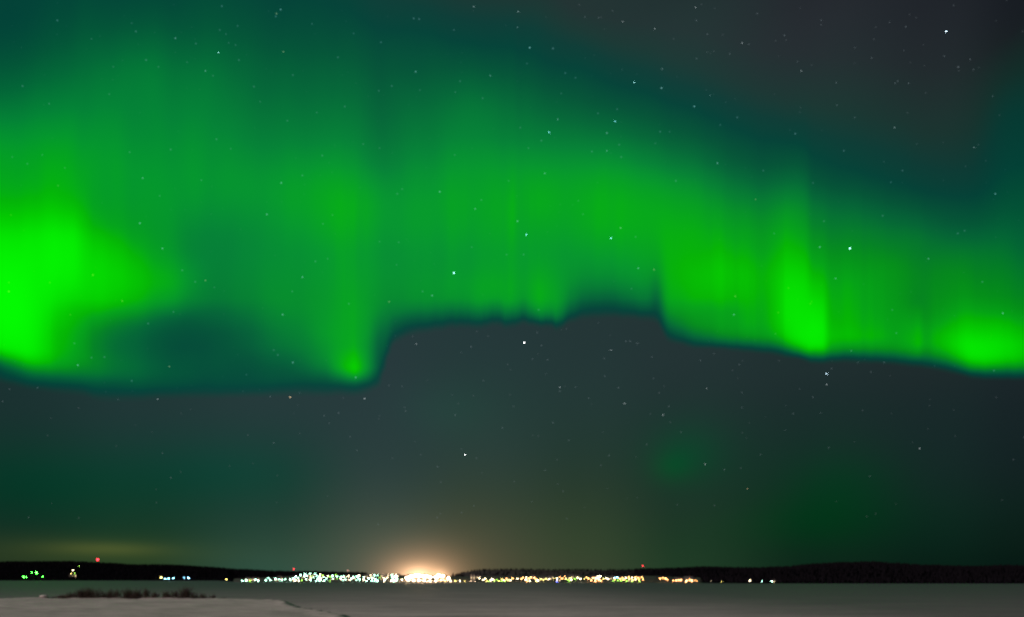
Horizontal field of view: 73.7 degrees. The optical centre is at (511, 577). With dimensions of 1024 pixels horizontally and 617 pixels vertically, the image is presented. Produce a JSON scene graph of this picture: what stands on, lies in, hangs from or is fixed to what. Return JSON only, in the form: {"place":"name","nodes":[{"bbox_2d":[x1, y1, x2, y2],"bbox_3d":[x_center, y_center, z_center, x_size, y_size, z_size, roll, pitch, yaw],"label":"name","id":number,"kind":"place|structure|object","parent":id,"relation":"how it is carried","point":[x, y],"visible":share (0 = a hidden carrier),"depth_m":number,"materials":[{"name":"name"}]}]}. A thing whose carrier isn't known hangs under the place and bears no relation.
{"place":"outdoors","nodes":[
{"label":"outdoors","id":0,"kind":"place"},
{"bbox_2d":[0,597,349,616],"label":"snow bank","id":1,"kind":"structure","parent":0,"point":[106,607],"depth_m":204.38,"materials":[{"name":"white snow"}]},
{"bbox_2d":[65,591,74,598],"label":"shrub","id":2,"kind":"object","parent":1,"relation":"on","point":[67,596],"visible":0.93,"depth_m":306.15,"materials":[{"name":"brown plant"}]},
{"bbox_2d":[72,587,88,597],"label":"shrub","id":3,"kind":"object","parent":1,"relation":"on","point":[80,594],"visible":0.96,"depth_m":306.17,"materials":[{"name":"brown plant"}]},
{"bbox_2d":[83,585,93,597],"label":"shrub","id":4,"kind":"object","parent":1,"relation":"on","point":[88,592],"visible":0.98,"depth_m":305.38,"materials":[{"name":"brown plant"}]},
{"bbox_2d":[91,586,102,597],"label":"shrub","id":5,"kind":"object","parent":1,"relation":"on","point":[97,595],"visible":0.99,"depth_m":305.04,"materials":[{"name":"brown plant"}]},
{"bbox_2d":[105,589,113,597],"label":"shrub","id":6,"kind":"object","parent":1,"relation":"on","point":[110,595],"visible":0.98,"depth_m":304.49,"materials":[{"name":"brown plant"}]},
{"bbox_2d":[113,589,121,597],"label":"shrub","id":7,"kind":"object","parent":1,"relation":"on","point":[116,593],"visible":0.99,"depth_m":303.77,"materials":[{"name":"brown plant"}]},
{"bbox_2d":[53,594,185,598],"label":"dry grass","id":8,"kind":"structure","parent":1,"relation":"on","point":[124,597],"depth_m":303.54,"materials":[{"name":"brown plant"}]},
{"bbox_2d":[120,587,135,598],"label":"shrub","id":9,"kind":"object","parent":1,"relation":"on","point":[129,595],"visible":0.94,"depth_m":303.00,"materials":[{"name":"brown plant"}]},
{"bbox_2d":[130,588,142,598],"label":"shrub","id":10,"kind":"object","parent":1,"relation":"on","point":[137,595],"visible":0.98,"depth_m":302.52,"materials":[{"name":"brown plant"}]},
{"bbox_2d":[140,589,149,597],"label":"shrub","id":11,"kind":"object","parent":1,"relation":"on","point":[145,593],"visible":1,"depth_m":302.21,"materials":[{"name":"brown plant"}]},
{"bbox_2d":[150,591,159,597],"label":"shrub","id":12,"kind":"object","parent":1,"relation":"on","point":[154,595],"visible":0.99,"depth_m":301.61,"materials":[{"name":"brown plant"}]},
{"bbox_2d":[159,592,170,597],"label":"shrub","id":13,"kind":"object","parent":1,"relation":"on","point":[165,594],"visible":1,"depth_m":300.26,"materials":[{"name":"brown plant"}]},
{"bbox_2d":[170,590,179,597],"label":"shrub","id":14,"kind":"object","parent":1,"relation":"on","point":[174,594],"visible":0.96,"depth_m":300.55,"materials":[{"name":"brown plant"}]},
{"bbox_2d":[177,583,194,597],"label":"shrub","id":15,"kind":"object","parent":1,"relation":"on","point":[184,593],"visible":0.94,"depth_m":299.85,"materials":[{"name":"brown plant"}]},
{"bbox_2d":[190,592,198,598],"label":"shrub","id":16,"kind":"object","parent":1,"relation":"on","point":[193,596],"visible":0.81,"depth_m":299.38,"materials":[{"name":"brown plant"}]},
{"bbox_2d":[0,581,1023,616],"bbox_3d":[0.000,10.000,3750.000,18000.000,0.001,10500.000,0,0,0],"label":"frozen lake","id":17,"kind":"structure","parent":0,"point":[459,599],"depth_m":340.84,"materials":[{"name":"grey ice"}]},
{"bbox_2d":[0,563,1023,583],"bbox_3d":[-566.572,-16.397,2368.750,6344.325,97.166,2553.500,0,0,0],"label":"hills","id":18,"kind":"structure","parent":0,"point":[466,577],"depth_m":1749.15,"materials":[{"name":"black"}]},
{"bbox_2d":[406,574,427,578],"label":"warehouse","id":19,"kind":"structure","parent":18,"relation":"on","point":[414,577],"depth_m":1540.07,"materials":[{"name":"paint"}]},
{"bbox_2d":[436,575,445,579],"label":"warehouse","id":20,"kind":"structure","parent":18,"relation":"on","point":[441,577],"depth_m":1528.57,"materials":[{"name":"paint"}]},
{"bbox_2d":[0,560,1023,582],"bbox_3d":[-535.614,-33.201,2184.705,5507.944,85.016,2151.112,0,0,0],"label":"forest","id":21,"kind":"object","parent":18,"relation":"on","point":[866,571],"visible":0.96,"depth_m":1766.10,"materials":[{"name":"black plant"}]},
{"bbox_2d":[674,577,681,581],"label":"house","id":22,"kind":"structure","parent":18,"relation":"on","point":[679,579],"depth_m":1327.78,"materials":[{"name":"paint"}]},
{"bbox_2d":[683,576,693,581],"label":"house","id":23,"kind":"structure","parent":18,"relation":"on","point":[687,578],"depth_m":1295.17,"materials":[{"name":"paint"}]},
{"bbox_2d":[0,0,1023,575],"label":"sky","id":24,"kind":"structure","parent":0,"point":[529,461],"materials":[{"name":"green"}]},
{"bbox_2d":[0,0,1023,394],"bbox_3d":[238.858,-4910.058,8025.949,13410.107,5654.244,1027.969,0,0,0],"label":"aurora","id":25,"kind":"object","parent":24,"relation":"in","point":[218,196],"visible":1,"depth_m":8219.30},
{"bbox_2d":[47,4,1022,513],"bbox_3d":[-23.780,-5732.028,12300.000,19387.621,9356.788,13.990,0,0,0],"label":"star field","id":26,"kind":"structure","parent":0,"point":[701,4],"depth_m":12297.89,"materials":[{"name":"white"}]}
]}

